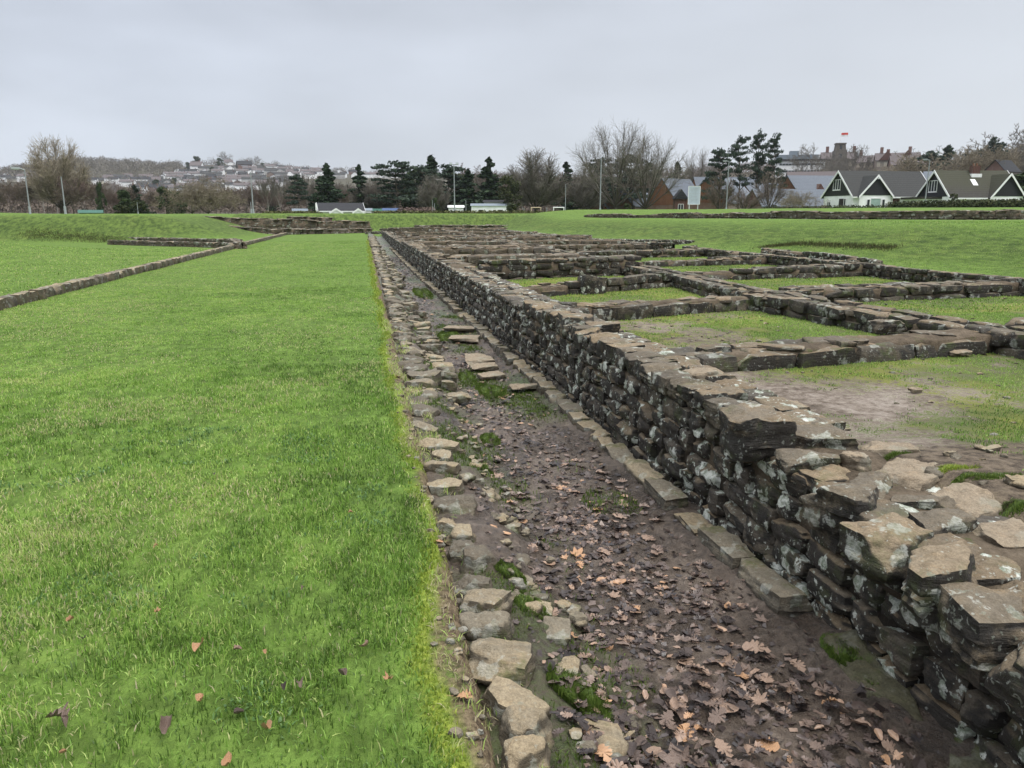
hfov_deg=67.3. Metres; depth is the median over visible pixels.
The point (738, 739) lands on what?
leaf crumbs
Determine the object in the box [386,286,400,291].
edging stone
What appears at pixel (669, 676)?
fallen leaf
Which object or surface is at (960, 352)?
loose rock
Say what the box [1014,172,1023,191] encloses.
evergreen tree
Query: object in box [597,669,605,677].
fallen leaf
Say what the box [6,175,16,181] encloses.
hillside house
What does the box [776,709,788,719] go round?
fallen leaf
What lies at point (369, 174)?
hillside house
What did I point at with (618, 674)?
fallen leaf
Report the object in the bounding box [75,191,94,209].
slim tree
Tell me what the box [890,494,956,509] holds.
loose rock
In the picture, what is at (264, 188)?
slim tree
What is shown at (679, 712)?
fallen leaf
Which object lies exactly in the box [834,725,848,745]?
fallen leaf
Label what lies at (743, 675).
fallen leaf
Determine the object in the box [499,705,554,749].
edging stone
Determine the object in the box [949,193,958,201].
clipped shrub
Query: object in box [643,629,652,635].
fallen leaf
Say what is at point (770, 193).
bare tree
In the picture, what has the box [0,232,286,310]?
path wall
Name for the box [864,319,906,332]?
loose rock
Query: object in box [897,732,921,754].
fallen leaf
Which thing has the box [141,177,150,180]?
hillside house
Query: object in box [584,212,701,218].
ruin wall
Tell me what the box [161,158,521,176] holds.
hill woods
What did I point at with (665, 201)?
brick building
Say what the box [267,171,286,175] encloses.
hillside house
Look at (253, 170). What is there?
hillside house
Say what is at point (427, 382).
edging stone
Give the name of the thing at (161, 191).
evergreen tree
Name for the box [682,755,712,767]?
fallen leaf
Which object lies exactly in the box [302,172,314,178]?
hillside house
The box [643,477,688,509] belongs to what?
kerb slab
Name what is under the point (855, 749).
fallen leaf
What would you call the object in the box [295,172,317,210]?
slim tree
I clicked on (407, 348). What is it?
edging stone
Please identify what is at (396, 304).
edging stone
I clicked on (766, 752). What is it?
fallen leaf
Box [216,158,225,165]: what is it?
evergreen tree
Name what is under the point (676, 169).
conifer tree
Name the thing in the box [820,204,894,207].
hedge
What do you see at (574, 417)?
kerb slab
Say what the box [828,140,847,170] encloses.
flag tower
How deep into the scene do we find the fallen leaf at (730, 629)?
3.46 m
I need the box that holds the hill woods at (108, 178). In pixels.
[0,166,177,213]
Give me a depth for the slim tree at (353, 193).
156.00 m
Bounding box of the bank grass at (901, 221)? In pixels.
[679,219,1023,276]
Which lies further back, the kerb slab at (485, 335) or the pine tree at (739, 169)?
the pine tree at (739, 169)
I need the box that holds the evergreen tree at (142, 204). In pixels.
[130,200,149,213]
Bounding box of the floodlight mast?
[449,162,457,209]
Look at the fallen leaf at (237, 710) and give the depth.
2.47 m
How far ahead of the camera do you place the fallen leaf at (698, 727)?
2.83 m
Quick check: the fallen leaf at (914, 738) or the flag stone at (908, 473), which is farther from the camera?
the flag stone at (908, 473)
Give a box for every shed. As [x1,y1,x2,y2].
[78,210,103,213]
[292,209,307,211]
[365,208,372,212]
[382,208,398,211]
[483,200,503,203]
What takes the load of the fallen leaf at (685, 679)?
on the drain floor at (930, 728)
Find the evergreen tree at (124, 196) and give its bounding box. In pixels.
[113,189,135,213]
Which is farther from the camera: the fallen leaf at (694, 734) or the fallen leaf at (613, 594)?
the fallen leaf at (613, 594)
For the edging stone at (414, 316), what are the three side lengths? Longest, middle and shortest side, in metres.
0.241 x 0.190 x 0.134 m
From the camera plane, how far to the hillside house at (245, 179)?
850.89 m
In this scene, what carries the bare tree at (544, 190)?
on the ground at (196, 225)
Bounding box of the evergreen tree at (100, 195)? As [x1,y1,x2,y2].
[95,182,107,213]
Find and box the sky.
[0,0,1023,177]
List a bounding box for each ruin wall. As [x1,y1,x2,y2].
[204,216,281,228]
[229,225,283,234]
[277,218,318,228]
[280,228,372,234]
[287,216,333,220]
[312,220,370,228]
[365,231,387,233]
[414,224,506,227]
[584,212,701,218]
[693,211,822,218]
[818,210,984,219]
[979,209,1023,219]
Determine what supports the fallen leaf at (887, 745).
on the drain floor at (930, 728)
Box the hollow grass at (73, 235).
[14,225,138,242]
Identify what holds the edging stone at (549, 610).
on the drain floor at (930, 728)
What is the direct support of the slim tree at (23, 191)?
on the ground at (196, 225)
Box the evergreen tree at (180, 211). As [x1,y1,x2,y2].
[168,191,187,213]
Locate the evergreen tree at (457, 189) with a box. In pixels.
[447,172,473,204]
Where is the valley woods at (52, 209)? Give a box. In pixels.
[0,160,781,213]
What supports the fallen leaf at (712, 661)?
on the drain floor at (930, 728)
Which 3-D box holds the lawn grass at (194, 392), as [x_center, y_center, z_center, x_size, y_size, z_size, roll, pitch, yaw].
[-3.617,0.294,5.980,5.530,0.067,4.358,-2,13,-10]
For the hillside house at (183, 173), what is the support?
on the ground at (196, 225)
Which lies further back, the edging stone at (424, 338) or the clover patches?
the edging stone at (424, 338)
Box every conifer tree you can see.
[130,184,156,213]
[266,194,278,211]
[307,162,347,211]
[346,164,374,208]
[415,155,451,210]
[451,168,483,210]
[476,156,503,203]
[551,161,580,210]
[672,162,683,178]
[943,144,959,167]
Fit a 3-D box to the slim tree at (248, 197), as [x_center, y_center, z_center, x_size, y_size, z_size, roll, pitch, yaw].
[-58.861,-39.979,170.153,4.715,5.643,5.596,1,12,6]
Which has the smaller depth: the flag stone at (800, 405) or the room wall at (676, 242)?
the flag stone at (800, 405)
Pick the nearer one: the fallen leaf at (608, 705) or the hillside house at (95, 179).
the fallen leaf at (608, 705)
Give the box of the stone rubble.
[386,299,1023,767]
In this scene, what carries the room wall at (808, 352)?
on the ground at (196, 225)
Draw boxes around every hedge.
[262,210,321,212]
[374,210,558,213]
[397,207,436,211]
[764,204,857,208]
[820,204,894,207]
[883,198,1023,207]
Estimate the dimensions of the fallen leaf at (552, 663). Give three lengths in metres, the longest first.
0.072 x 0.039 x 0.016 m
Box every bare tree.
[19,134,94,213]
[149,175,229,213]
[162,177,247,213]
[359,177,395,208]
[416,173,450,209]
[503,145,570,210]
[563,167,610,209]
[567,114,668,208]
[598,133,696,208]
[671,146,721,180]
[704,171,736,208]
[727,187,763,208]
[754,169,789,208]
[774,188,829,207]
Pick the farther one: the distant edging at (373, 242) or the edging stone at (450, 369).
the distant edging at (373, 242)
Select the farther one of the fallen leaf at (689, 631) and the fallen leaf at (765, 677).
the fallen leaf at (689, 631)
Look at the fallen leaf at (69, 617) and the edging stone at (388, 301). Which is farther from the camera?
the edging stone at (388, 301)
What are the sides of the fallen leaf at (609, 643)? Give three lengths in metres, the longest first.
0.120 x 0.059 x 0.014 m
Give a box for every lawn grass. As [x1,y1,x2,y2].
[0,285,385,374]
[0,361,420,525]
[0,496,458,767]
[76,241,371,290]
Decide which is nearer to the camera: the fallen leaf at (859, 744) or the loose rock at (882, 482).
the fallen leaf at (859, 744)
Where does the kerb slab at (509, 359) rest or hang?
on the drain floor at (930, 728)
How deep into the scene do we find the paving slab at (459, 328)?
12.15 m
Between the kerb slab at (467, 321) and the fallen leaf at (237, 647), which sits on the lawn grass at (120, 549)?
the fallen leaf at (237, 647)
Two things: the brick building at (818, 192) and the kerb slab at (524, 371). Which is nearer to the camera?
the kerb slab at (524, 371)
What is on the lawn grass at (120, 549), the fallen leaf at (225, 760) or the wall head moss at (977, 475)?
the fallen leaf at (225, 760)
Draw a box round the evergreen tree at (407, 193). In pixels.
[398,169,420,207]
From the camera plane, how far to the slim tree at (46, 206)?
178.18 m
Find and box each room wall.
[387,227,507,232]
[394,231,537,235]
[398,233,562,237]
[404,234,591,240]
[412,239,621,245]
[421,243,650,251]
[427,245,554,254]
[439,252,589,265]
[442,229,1023,359]
[477,254,641,279]
[499,230,643,243]
[505,272,673,296]
[558,295,751,320]
[570,248,704,257]
[611,239,694,244]
[639,255,766,266]
[645,242,674,248]
[668,324,993,372]
[682,245,1023,295]
[685,262,864,279]
[761,248,882,263]
[778,278,1022,302]
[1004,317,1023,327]
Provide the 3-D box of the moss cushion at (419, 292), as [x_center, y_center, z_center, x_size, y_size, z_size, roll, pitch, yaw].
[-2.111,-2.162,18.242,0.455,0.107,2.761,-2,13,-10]
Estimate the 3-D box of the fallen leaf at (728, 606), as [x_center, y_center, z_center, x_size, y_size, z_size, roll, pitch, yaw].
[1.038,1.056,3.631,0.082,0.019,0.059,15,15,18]
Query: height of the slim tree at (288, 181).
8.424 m
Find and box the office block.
[775,151,826,178]
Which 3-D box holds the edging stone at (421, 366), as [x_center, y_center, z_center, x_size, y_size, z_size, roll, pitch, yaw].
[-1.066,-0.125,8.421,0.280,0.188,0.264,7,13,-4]
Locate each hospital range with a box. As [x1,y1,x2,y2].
[820,146,856,170]
[855,149,889,170]
[874,146,920,170]
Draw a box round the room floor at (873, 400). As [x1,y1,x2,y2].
[507,257,1023,521]
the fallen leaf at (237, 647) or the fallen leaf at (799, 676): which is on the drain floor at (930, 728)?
the fallen leaf at (799, 676)
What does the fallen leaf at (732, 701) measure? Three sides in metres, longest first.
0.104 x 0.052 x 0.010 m
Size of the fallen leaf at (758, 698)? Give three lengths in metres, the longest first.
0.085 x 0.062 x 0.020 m
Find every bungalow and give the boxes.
[820,170,926,207]
[900,163,1023,203]
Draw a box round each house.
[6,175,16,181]
[16,173,28,181]
[88,176,98,183]
[103,174,113,182]
[106,174,129,176]
[109,176,119,183]
[118,179,135,186]
[119,175,129,178]
[137,184,149,192]
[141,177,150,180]
[166,174,179,178]
[172,174,183,178]
[174,171,186,174]
[183,179,198,182]
[185,176,207,178]
[187,171,200,175]
[189,160,203,168]
[198,165,217,171]
[200,171,221,175]
[206,173,215,178]
[211,168,224,174]
[222,165,236,170]
[223,159,232,163]
[224,181,233,189]
[225,169,235,173]
[226,171,236,174]
[231,176,241,181]
[233,182,248,190]
[235,176,256,182]
[236,160,252,168]
[236,169,248,173]
[241,173,261,176]
[245,182,259,189]
[251,168,263,172]
[263,176,279,179]
[264,164,275,167]
[264,168,277,174]
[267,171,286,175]
[300,169,310,172]
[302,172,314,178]
[312,169,323,175]
[315,202,365,212]
[333,172,344,178]
[348,169,355,174]
[364,172,372,177]
[786,171,836,175]
[887,155,927,170]
[922,173,931,179]
[985,160,1021,174]
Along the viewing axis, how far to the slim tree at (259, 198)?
170.84 m
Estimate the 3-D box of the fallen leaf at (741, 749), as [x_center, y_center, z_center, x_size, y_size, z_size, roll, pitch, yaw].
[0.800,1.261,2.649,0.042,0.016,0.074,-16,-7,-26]
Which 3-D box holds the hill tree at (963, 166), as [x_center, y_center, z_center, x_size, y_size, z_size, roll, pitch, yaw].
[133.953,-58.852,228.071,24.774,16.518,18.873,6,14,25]
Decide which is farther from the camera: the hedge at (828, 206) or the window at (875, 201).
the window at (875, 201)
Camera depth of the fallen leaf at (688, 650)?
3.29 m
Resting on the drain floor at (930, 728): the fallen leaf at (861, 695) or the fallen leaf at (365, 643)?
the fallen leaf at (861, 695)
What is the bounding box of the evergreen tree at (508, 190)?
[496,174,522,210]
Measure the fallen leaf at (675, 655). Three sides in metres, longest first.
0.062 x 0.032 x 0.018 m
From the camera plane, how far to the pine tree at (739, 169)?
152.21 m
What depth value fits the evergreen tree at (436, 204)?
141.20 m
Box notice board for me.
[688,186,700,208]
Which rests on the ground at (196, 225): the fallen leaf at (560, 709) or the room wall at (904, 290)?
the room wall at (904, 290)
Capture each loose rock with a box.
[682,367,724,378]
[774,448,840,474]
[795,424,858,449]
[811,417,845,429]
[839,451,871,471]
[849,471,892,498]
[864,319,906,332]
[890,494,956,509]
[908,387,922,392]
[908,508,977,534]
[949,349,972,356]
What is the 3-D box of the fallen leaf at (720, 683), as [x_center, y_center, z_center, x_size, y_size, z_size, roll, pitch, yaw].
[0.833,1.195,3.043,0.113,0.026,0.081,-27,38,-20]
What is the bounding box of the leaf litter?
[389,256,1005,767]
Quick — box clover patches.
[0,421,393,744]
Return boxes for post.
[11,167,30,213]
[61,177,66,213]
[250,172,253,212]
[599,158,601,209]
[723,160,728,208]
[923,159,929,200]
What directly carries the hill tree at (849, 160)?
on the ground at (196, 225)
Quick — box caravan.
[447,205,463,211]
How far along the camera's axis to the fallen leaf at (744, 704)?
2.89 m
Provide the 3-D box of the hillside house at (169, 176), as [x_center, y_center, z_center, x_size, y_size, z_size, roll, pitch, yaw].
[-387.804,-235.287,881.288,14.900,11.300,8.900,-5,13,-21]
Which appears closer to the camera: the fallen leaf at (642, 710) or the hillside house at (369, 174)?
the fallen leaf at (642, 710)
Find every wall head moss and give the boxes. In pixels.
[884,451,912,460]
[936,463,980,472]
[948,471,1023,485]
[999,499,1023,517]
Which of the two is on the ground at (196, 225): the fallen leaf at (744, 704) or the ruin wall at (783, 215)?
the ruin wall at (783, 215)
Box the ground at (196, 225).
[0,165,1023,767]
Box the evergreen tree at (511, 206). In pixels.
[506,204,516,210]
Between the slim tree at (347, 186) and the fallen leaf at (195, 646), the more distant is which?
the slim tree at (347, 186)
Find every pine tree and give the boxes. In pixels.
[727,135,756,206]
[748,128,768,188]
[759,132,788,187]
[959,149,988,161]
[979,137,1009,159]
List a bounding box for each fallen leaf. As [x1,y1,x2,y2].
[33,702,69,727]
[66,615,73,620]
[159,714,171,733]
[192,637,203,651]
[195,693,202,701]
[221,751,231,766]
[233,645,241,649]
[233,707,243,713]
[261,719,271,728]
[281,681,285,689]
[295,676,303,687]
[338,668,346,674]
[359,639,367,646]
[383,671,392,679]
[447,689,473,698]
[494,472,502,478]
[527,540,537,551]
[534,575,549,580]
[536,539,548,549]
[541,574,554,581]
[545,660,554,671]
[547,680,562,683]
[552,607,558,615]
[555,706,571,724]
[559,650,575,655]
[559,676,571,682]
[562,676,574,690]
[566,643,580,649]
[568,576,578,582]
[568,709,589,730]
[570,547,585,559]
[573,595,592,600]
[575,699,582,707]
[577,634,597,642]
[577,652,590,657]
[580,658,586,665]
[582,584,589,588]
[582,730,602,740]
[584,712,597,721]
[592,666,603,670]
[593,660,607,668]
[594,713,603,719]
[596,688,604,696]
[597,640,612,647]
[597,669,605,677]
[598,547,609,554]
[599,556,618,565]
[602,703,614,707]
[604,665,612,671]
[607,591,620,597]
[611,665,624,676]
[612,709,624,715]
[613,614,627,619]
[614,658,635,670]
[614,670,627,679]
[614,719,626,732]
[615,641,629,645]
[617,710,633,721]
[623,635,635,642]
[627,742,636,755]
[627,749,644,765]
[628,720,638,731]
[634,672,648,681]
[634,735,646,745]
[635,705,646,714]
[636,692,645,701]
[637,533,654,540]
[638,643,654,650]
[641,740,652,757]
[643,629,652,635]
[643,746,660,758]
[644,725,658,740]
[648,753,657,763]
[649,608,659,614]
[651,544,669,557]
[652,698,667,707]
[657,742,696,767]
[658,679,676,698]
[659,706,675,724]
[662,672,676,680]
[663,698,688,720]
[666,689,677,699]
[666,720,677,734]
[668,742,689,753]
[669,697,678,708]
[672,653,684,658]
[675,627,696,635]
[675,656,694,666]
[677,663,707,671]
[677,696,691,712]
[677,723,693,741]
[678,645,692,657]
[679,674,692,684]
[680,650,691,658]
[681,672,701,680]
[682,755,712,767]
[686,720,695,726]
[686,723,696,740]
[687,663,714,674]
[687,692,699,704]
[688,634,703,641]
[691,629,700,636]
[692,712,702,717]
[693,724,703,729]
[694,691,709,705]
[694,740,710,748]
[697,681,712,688]
[699,687,712,701]
[699,738,709,747]
[701,699,722,707]
[702,678,712,686]
[702,687,714,696]
[702,721,715,730]
[703,658,718,662]
[703,746,718,759]
[708,706,726,724]
[710,731,732,756]
[713,675,730,696]
[714,649,728,655]
[714,653,736,664]
[718,661,735,667]
[719,703,738,712]
[721,615,735,624]
[722,645,730,652]
[723,605,739,611]
[726,758,746,766]
[727,625,740,631]
[728,625,738,631]
[728,675,743,683]
[728,688,752,700]
[729,698,750,712]
[731,687,753,696]
[732,639,770,652]
[734,672,748,679]
[735,663,741,674]
[735,695,751,718]
[736,746,752,753]
[739,725,750,733]
[741,662,752,672]
[742,715,757,725]
[744,739,756,754]
[745,683,755,690]
[746,656,762,661]
[747,731,761,738]
[750,668,759,674]
[751,689,766,706]
[751,714,759,720]
[751,735,777,740]
[754,614,768,623]
[756,737,788,751]
[760,673,774,687]
[760,750,770,755]
[765,652,776,658]
[773,760,787,767]
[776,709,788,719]
[778,681,792,687]
[781,761,804,767]
[786,681,797,692]
[787,701,806,711]
[789,658,807,675]
[789,678,800,688]
[792,695,810,715]
[793,673,811,680]
[801,719,814,726]
[801,757,823,767]
[807,671,814,681]
[807,738,824,751]
[809,755,822,766]
[811,681,850,695]
[818,746,833,763]
[821,697,843,703]
[823,700,838,708]
[823,737,844,746]
[829,733,842,739]
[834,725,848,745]
[840,744,859,752]
[845,754,856,767]
[846,755,859,767]
[850,719,870,725]
[851,701,867,710]
[852,740,863,750]
[853,684,866,693]
[856,692,865,697]
[863,733,878,745]
[864,705,884,719]
[870,717,882,730]
[874,739,900,752]
[880,754,890,764]
[896,762,904,767]
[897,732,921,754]
[909,733,922,743]
[912,757,925,767]
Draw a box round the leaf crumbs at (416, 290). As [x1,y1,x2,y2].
[381,257,461,331]
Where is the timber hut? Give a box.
[672,189,687,208]
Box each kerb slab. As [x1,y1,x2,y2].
[437,291,445,296]
[453,308,462,313]
[463,314,474,321]
[464,318,476,325]
[469,321,479,325]
[476,326,489,332]
[478,330,488,338]
[482,332,493,340]
[487,337,496,343]
[489,340,499,347]
[492,343,502,351]
[495,346,510,356]
[502,352,513,357]
[504,355,518,365]
[513,359,525,368]
[515,364,531,371]
[520,368,535,375]
[525,372,544,382]
[532,376,546,382]
[536,381,555,395]
[544,390,566,402]
[556,399,572,403]
[558,403,583,415]
[567,411,589,425]
[576,420,601,431]
[589,429,610,441]
[597,437,613,450]
[604,443,633,462]
[623,458,664,484]
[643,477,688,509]
[673,512,712,535]
[697,526,755,569]
[737,557,812,616]
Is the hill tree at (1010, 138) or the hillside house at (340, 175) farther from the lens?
the hillside house at (340, 175)
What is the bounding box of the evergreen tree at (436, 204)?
[430,198,439,210]
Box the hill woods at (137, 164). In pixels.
[0,155,182,175]
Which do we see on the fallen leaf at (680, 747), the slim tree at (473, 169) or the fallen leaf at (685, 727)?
the fallen leaf at (685, 727)
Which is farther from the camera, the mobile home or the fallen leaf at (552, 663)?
the mobile home
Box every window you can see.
[779,163,823,165]
[780,170,819,172]
[832,179,840,190]
[870,198,880,207]
[928,180,937,192]
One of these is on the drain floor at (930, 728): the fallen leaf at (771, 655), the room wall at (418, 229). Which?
the fallen leaf at (771, 655)
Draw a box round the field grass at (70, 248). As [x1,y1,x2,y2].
[0,242,207,294]
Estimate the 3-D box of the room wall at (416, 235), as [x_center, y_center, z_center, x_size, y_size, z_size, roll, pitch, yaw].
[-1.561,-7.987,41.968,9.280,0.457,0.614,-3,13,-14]
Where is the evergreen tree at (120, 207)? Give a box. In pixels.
[114,204,129,213]
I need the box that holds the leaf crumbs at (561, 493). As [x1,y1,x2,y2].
[416,332,648,512]
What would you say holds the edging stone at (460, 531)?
on the drain floor at (930, 728)
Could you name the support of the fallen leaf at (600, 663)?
on the drain floor at (930, 728)
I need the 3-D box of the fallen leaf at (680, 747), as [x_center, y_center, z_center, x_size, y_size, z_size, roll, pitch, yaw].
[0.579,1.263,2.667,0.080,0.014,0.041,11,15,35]
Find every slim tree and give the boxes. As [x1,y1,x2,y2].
[0,178,25,212]
[0,189,5,202]
[0,189,8,208]
[1,180,34,212]
[9,191,26,212]
[17,192,36,205]
[26,192,52,213]
[34,177,46,213]
[51,183,80,213]
[54,177,94,213]
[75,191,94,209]
[86,180,111,206]
[92,190,116,213]
[106,191,119,205]
[115,186,137,201]
[141,189,159,213]
[223,188,240,213]
[229,184,257,212]
[238,192,254,212]
[252,186,269,212]
[255,176,278,211]
[259,190,274,211]
[267,175,288,211]
[269,197,279,210]
[275,194,290,210]
[279,196,296,211]
[284,177,307,208]
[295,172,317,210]
[333,181,342,192]
[336,188,349,202]
[337,181,354,200]
[348,187,372,206]
[458,165,496,180]
[472,170,504,191]
[473,177,485,190]
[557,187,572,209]
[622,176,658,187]
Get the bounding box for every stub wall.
[107,240,232,247]
[127,237,236,241]
[229,238,247,248]
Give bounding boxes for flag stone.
[789,400,810,410]
[859,440,920,457]
[877,457,943,490]
[929,482,1002,517]
[972,517,1023,548]
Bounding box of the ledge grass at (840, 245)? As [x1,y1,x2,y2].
[750,239,906,251]
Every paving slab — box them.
[443,325,473,331]
[448,335,479,341]
[465,353,495,364]
[469,362,498,370]
[477,371,505,380]
[508,383,537,389]
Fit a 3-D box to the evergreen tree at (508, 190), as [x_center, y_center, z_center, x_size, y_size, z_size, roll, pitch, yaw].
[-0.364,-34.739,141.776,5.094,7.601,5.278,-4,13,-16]
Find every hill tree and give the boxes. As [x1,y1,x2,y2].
[216,152,232,159]
[786,142,847,171]
[810,144,876,170]
[879,150,958,172]
[930,157,1015,169]
[931,145,1008,163]
[943,144,1007,169]
[960,144,1023,169]
[965,143,1023,181]
[967,123,1023,158]
[1006,142,1023,170]
[1012,137,1023,168]
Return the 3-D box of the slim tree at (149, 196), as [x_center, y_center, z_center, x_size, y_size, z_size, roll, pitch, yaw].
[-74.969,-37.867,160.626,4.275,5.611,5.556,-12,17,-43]
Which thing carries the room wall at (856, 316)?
on the ground at (196, 225)
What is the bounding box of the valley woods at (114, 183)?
[3,161,771,195]
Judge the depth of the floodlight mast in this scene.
111.01 m
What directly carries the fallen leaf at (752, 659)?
on the drain floor at (930, 728)
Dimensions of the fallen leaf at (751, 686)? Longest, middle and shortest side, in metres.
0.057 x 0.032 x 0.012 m
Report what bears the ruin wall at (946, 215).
on the ground at (196, 225)
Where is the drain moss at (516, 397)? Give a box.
[402,310,711,767]
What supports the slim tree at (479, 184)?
on the ground at (196, 225)
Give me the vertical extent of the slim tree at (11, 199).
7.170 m
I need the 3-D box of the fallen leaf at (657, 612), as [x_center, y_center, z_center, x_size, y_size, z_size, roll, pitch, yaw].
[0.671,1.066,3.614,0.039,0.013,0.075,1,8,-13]
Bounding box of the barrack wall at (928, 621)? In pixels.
[382,231,1023,767]
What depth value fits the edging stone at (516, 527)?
4.39 m
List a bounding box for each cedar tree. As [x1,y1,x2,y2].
[283,173,316,208]
[367,160,418,207]
[401,164,438,205]
[409,164,465,204]
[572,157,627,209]
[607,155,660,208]
[700,147,736,204]
[904,150,956,170]
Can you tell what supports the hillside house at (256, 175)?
on the ground at (196, 225)
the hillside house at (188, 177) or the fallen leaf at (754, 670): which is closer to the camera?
the fallen leaf at (754, 670)
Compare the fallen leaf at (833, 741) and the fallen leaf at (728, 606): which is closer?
the fallen leaf at (833, 741)
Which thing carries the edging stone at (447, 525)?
on the drain floor at (930, 728)
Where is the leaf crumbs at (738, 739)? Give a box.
[475,491,947,767]
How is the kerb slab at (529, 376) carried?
on the drain floor at (930, 728)
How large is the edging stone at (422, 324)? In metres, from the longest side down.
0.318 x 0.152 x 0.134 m
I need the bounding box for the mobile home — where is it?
[470,203,509,212]
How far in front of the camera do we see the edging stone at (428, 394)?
7.20 m
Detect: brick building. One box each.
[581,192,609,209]
[604,191,647,208]
[646,178,693,208]
[686,177,749,208]
[692,177,754,185]
[741,189,824,208]
[744,183,777,191]
[780,175,833,188]
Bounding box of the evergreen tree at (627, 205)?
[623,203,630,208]
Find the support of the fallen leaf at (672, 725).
on the drain floor at (930, 728)
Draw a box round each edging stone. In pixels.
[375,265,386,268]
[385,297,400,300]
[385,299,402,304]
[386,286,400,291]
[387,308,398,312]
[388,312,400,319]
[391,303,405,310]
[391,323,410,330]
[392,332,416,337]
[392,336,419,341]
[397,326,411,331]
[397,360,422,367]
[398,322,413,329]
[398,335,411,343]
[398,347,418,352]
[399,341,413,346]
[401,294,412,299]
[402,355,423,363]
[402,363,427,374]
[403,304,418,309]
[403,349,425,355]
[404,306,413,311]
[404,378,436,389]
[405,368,421,376]
[406,350,420,356]
[407,315,419,318]
[407,369,441,386]
[407,388,435,394]
[409,317,424,321]
[409,396,433,404]
[412,403,440,417]
[412,420,438,432]
[413,312,426,317]
[413,321,431,328]
[416,326,429,330]
[416,330,432,335]
[418,336,432,341]
[418,437,459,453]
[419,335,437,339]
[420,343,442,354]
[420,390,437,399]
[422,341,440,343]
[423,460,460,474]
[426,354,444,360]
[427,477,464,496]
[429,359,443,362]
[430,449,453,461]
[432,362,452,367]
[432,494,477,515]
[436,518,455,535]
[437,366,456,372]
[440,380,457,391]
[441,371,457,382]
[444,523,475,545]
[446,391,470,402]
[447,540,474,562]
[452,573,492,598]
[458,588,513,612]
[458,610,514,640]
[459,544,497,573]
[469,637,535,687]
[480,676,550,725]
[482,488,501,500]
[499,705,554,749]
[501,734,550,767]
[504,522,521,533]
[515,553,530,564]
[523,574,534,587]
[538,599,552,615]
[542,616,570,646]
[558,655,580,674]
[577,718,628,761]
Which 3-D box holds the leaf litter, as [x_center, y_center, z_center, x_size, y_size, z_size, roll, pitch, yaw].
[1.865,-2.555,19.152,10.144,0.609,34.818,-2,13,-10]
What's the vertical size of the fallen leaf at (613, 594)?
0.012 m
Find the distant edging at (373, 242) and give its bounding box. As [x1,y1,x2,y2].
[367,235,381,248]
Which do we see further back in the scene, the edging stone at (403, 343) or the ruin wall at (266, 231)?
the ruin wall at (266, 231)
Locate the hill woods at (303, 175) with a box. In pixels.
[160,162,447,187]
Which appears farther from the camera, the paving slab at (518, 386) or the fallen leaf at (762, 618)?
the paving slab at (518, 386)
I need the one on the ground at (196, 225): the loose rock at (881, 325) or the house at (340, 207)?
the house at (340, 207)
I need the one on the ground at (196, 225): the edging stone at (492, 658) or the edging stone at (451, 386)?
the edging stone at (492, 658)
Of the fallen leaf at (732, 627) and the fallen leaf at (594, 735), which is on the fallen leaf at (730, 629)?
the fallen leaf at (732, 627)
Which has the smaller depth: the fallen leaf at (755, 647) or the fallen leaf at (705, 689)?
the fallen leaf at (705, 689)
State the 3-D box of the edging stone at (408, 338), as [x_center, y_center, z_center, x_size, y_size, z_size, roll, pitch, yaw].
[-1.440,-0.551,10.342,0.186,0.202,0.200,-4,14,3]
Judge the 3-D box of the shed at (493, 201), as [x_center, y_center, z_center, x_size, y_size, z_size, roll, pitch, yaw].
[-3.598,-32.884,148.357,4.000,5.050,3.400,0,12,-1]
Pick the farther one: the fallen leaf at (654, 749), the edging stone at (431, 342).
the edging stone at (431, 342)
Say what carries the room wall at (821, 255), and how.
on the ground at (196, 225)
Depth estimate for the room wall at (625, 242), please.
36.63 m
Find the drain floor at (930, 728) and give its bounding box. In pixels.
[368,234,974,767]
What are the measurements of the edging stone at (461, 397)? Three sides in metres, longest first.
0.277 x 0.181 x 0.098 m
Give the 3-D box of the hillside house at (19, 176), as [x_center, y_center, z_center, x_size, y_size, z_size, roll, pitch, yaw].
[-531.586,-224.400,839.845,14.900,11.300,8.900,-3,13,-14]
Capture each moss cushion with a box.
[412,287,433,299]
[436,330,458,343]
[458,368,476,385]
[475,382,506,399]
[475,457,495,475]
[479,431,500,445]
[495,559,527,584]
[513,589,552,619]
[546,660,613,718]
[581,486,642,514]
[819,631,878,683]
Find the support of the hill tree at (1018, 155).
on the ground at (196, 225)
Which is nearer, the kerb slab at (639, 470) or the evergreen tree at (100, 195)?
the kerb slab at (639, 470)
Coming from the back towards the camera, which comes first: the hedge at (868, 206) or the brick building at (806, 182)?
the brick building at (806, 182)
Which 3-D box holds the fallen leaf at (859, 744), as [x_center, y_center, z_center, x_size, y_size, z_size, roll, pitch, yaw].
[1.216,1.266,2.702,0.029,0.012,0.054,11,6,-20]
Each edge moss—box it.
[366,240,387,329]
[377,331,479,767]
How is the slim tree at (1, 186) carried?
on the ground at (196, 225)
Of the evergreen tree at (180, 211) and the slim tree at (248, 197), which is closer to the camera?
the evergreen tree at (180, 211)
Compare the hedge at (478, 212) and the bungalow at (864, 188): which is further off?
the bungalow at (864, 188)
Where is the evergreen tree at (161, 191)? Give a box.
[155,186,177,213]
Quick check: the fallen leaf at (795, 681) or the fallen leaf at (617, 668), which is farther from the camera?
the fallen leaf at (617, 668)
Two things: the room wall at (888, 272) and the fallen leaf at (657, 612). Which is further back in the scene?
the room wall at (888, 272)
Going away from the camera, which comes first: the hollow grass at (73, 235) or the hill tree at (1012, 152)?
the hollow grass at (73, 235)
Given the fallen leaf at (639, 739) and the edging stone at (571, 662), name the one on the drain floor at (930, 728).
the edging stone at (571, 662)

